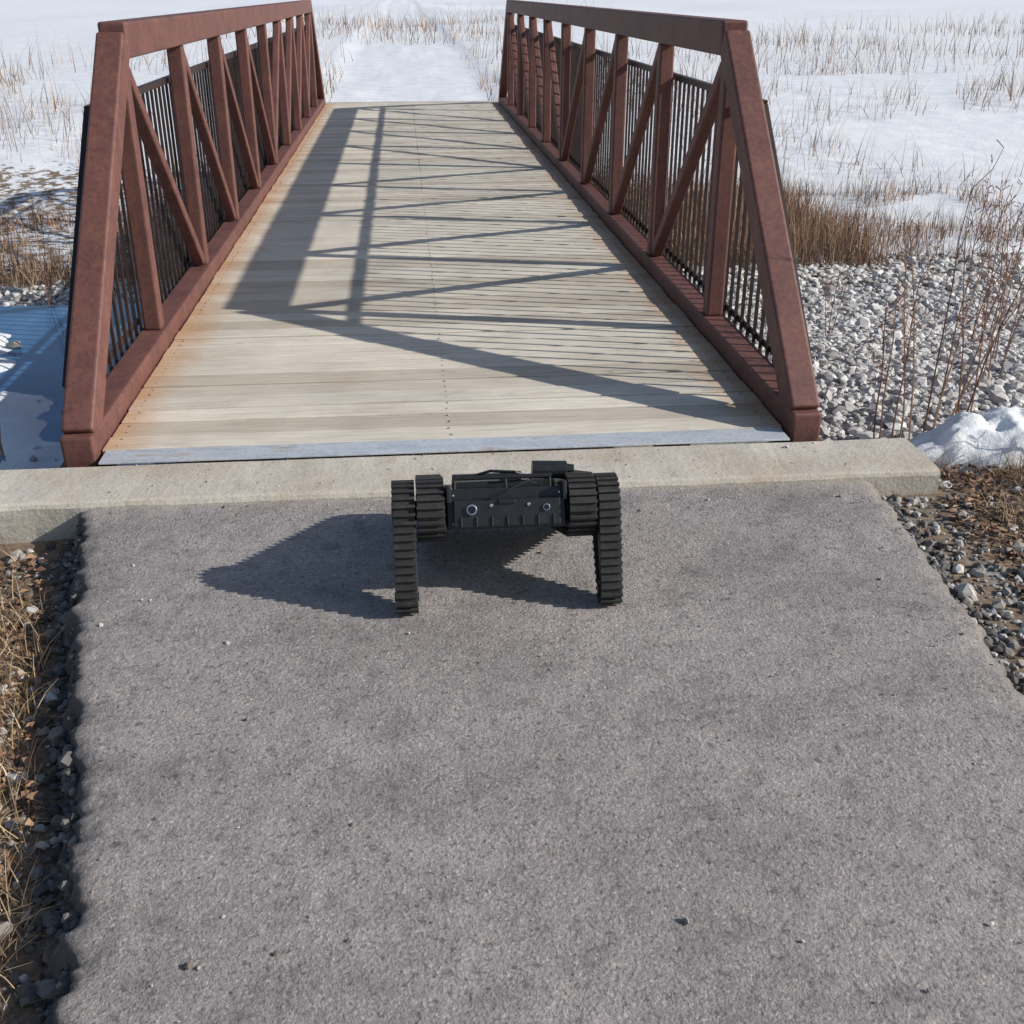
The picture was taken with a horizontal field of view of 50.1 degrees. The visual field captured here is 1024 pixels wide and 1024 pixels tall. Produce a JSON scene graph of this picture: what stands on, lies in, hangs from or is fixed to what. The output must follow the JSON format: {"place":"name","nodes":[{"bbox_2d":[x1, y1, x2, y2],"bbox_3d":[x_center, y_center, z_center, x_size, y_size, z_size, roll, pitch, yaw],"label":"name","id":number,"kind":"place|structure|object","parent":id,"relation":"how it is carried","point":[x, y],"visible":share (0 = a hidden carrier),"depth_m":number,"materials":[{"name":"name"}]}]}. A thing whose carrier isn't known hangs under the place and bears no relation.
{"place":"outdoors","nodes":[
{"label":"outdoors","id":0,"kind":"place"},
{"bbox_2d":[0,0,1023,1023],"bbox_3d":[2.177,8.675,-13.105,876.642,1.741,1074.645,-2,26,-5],"label":"ground","id":1,"kind":"structure","parent":0,"point":[948,132],"depth_m":22.38,"materials":[{"name":"white snow"}]},
{"bbox_2d":[0,431,5,460],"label":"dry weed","id":2,"kind":"object","parent":1,"relation":"on","point":[1,451],"visible":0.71,"depth_m":5.46,"materials":[{"name":"brown plant"}]},
{"bbox_2d":[31,211,57,305],"bbox_3d":[-3.555,-1.750,8.348,0.164,1.121,0.435,-20,32,-36],"label":"dry weed","id":3,"kind":"object","parent":1,"relation":"on","point":[49,301],"visible":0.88,"depth_m":8.34,"materials":[{"name":"brown plant"}]},
{"bbox_2d":[0,304,142,462],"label":"meltwater","id":4,"kind":"structure","parent":1,"relation":"on","point":[38,333],"depth_m":7.05,"materials":[{"name":"blue liquid"}]},
{"bbox_2d":[326,101,497,103],"bbox_3d":[-1.573,-5.851,17.188,4.200,1.072,0.542,-2,26,-5],"label":"concrete abutment","id":5,"kind":"object","parent":1,"relation":"on","point":[412,102],"visible":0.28,"depth_m":17.02,"materials":[{"name":"grey concrete"}]},
{"bbox_2d":[59,0,822,467],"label":"footbridge","id":6,"kind":"object","parent":1,"relation":"on","point":[379,280],"visible":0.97,"depth_m":5.76,"materials":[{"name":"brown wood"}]},
{"bbox_2d":[0,438,939,543],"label":"concrete abutment","id":7,"kind":"object","parent":1,"relation":"on","point":[46,504],"visible":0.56,"depth_m":3.96,"materials":[{"name":"beige concrete"}]},
{"bbox_2d":[0,0,1023,289],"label":"winter brush","id":8,"kind":"object","parent":1,"relation":"on","point":[818,234],"visible":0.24,"depth_m":15.04,"materials":[{"name":"brown plant"}]},
{"bbox_2d":[0,496,1023,1023],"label":"asphalt crumbs","id":9,"kind":"object","parent":1,"relation":"on","point":[48,986],"visible":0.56,"depth_m":2.60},
{"bbox_2d":[0,465,1023,1013],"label":"gravel","id":10,"kind":"structure","parent":1,"relation":"on","point":[966,591],"depth_m":3.24,"materials":[{"name":"grey gravel"}]},
{"bbox_2d":[0,344,1023,1023],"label":"dry grass","id":11,"kind":"structure","parent":1,"relation":"on","point":[6,754],"depth_m":2.82,"materials":[{"name":"brown plant"}]},
{"bbox_2d":[0,463,1023,884],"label":"fallen leaves","id":12,"kind":"object","parent":1,"relation":"on","point":[956,517],"visible":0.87,"depth_m":3.49,"materials":[{"name":"brown plant"}]},
{"bbox_2d":[0,250,1023,460],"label":"riprap stones","id":13,"kind":"object","parent":1,"relation":"on","point":[842,341],"visible":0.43,"depth_m":8.46,"materials":[{"name":"stone"}]},
{"bbox_2d":[818,234,863,334],"bbox_3d":[2.537,-1.730,8.521,0.332,0.845,0.175,12,28,24],"label":"dry weed","id":14,"kind":"object","parent":1,"relation":"on","point":[827,290],"visible":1,"depth_m":8.54,"materials":[{"name":"brown plant"}]},
{"bbox_2d":[864,244,942,438],"bbox_3d":[1.648,-0.673,4.679,0.365,0.897,0.177,-16,30,-30],"label":"dry weed","id":15,"kind":"object","parent":1,"relation":"on","point":[883,332],"visible":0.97,"depth_m":4.64,"materials":[{"name":"brown plant"}]},
{"bbox_2d":[899,139,1003,440],"bbox_3d":[1.752,-0.882,4.651,0.221,1.378,0.492,-8,27,-16],"label":"dry weed","id":16,"kind":"object","parent":1,"relation":"on","point":[913,333],"visible":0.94,"depth_m":4.69,"materials":[{"name":"brown plant"}]},
{"bbox_2d":[909,405,1023,472],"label":"snow patch","id":17,"kind":"object","parent":1,"relation":"on","point":[962,434],"visible":0.67,"depth_m":4.28,"materials":[{"name":"white snow"}]},
{"bbox_2d":[932,172,1023,428],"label":"dry weed","id":18,"kind":"object","parent":1,"relation":"on","point":[961,363],"visible":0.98,"depth_m":4.91,"materials":[{"name":"brown plant"}]},
{"bbox_2d":[955,185,1023,414],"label":"dry weed","id":19,"kind":"object","parent":1,"relation":"on","point":[981,344],"visible":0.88,"depth_m":5.19,"materials":[{"name":"brown plant"}]},
{"bbox_2d":[970,178,1023,341],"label":"dry weed","id":20,"kind":"object","parent":1,"relation":"on","point":[988,267],"visible":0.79,"depth_m":8.01,"materials":[{"name":"brown plant"}]},
{"bbox_2d":[982,205,1023,379],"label":"dry weed","id":21,"kind":"object","parent":1,"relation":"on","point":[994,325],"visible":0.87,"depth_m":6.02,"materials":[{"name":"brown plant"}]},
{"bbox_2d":[992,186,1023,358],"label":"dry weed","id":22,"kind":"object","parent":1,"relation":"on","point":[1001,315],"visible":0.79,"depth_m":6.87,"materials":[{"name":"brown plant"}]},
{"bbox_2d":[46,480,1023,1023],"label":"asphalt path","id":23,"kind":"structure","parent":0,"point":[522,784],"depth_m":2.48,"materials":[{"name":"grey asphalt"}]},
{"bbox_2d":[391,460,622,613],"bbox_3d":[-0.035,-0.015,3.318,0.648,0.368,0.660,-2,26,-5],"label":"tracked robot","id":24,"kind":"object","parent":23,"relation":"on","point":[565,498],"visible":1,"depth_m":3.08,"materials":[{"name":"rubber"}]},
{"bbox_2d":[91,438,1023,1022],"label":"loose pebbles","id":25,"kind":"object","parent":23,"relation":"on","point":[189,964],"visible":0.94,"depth_m":2.88,"materials":[{"name":"grey stone"}]}
]}

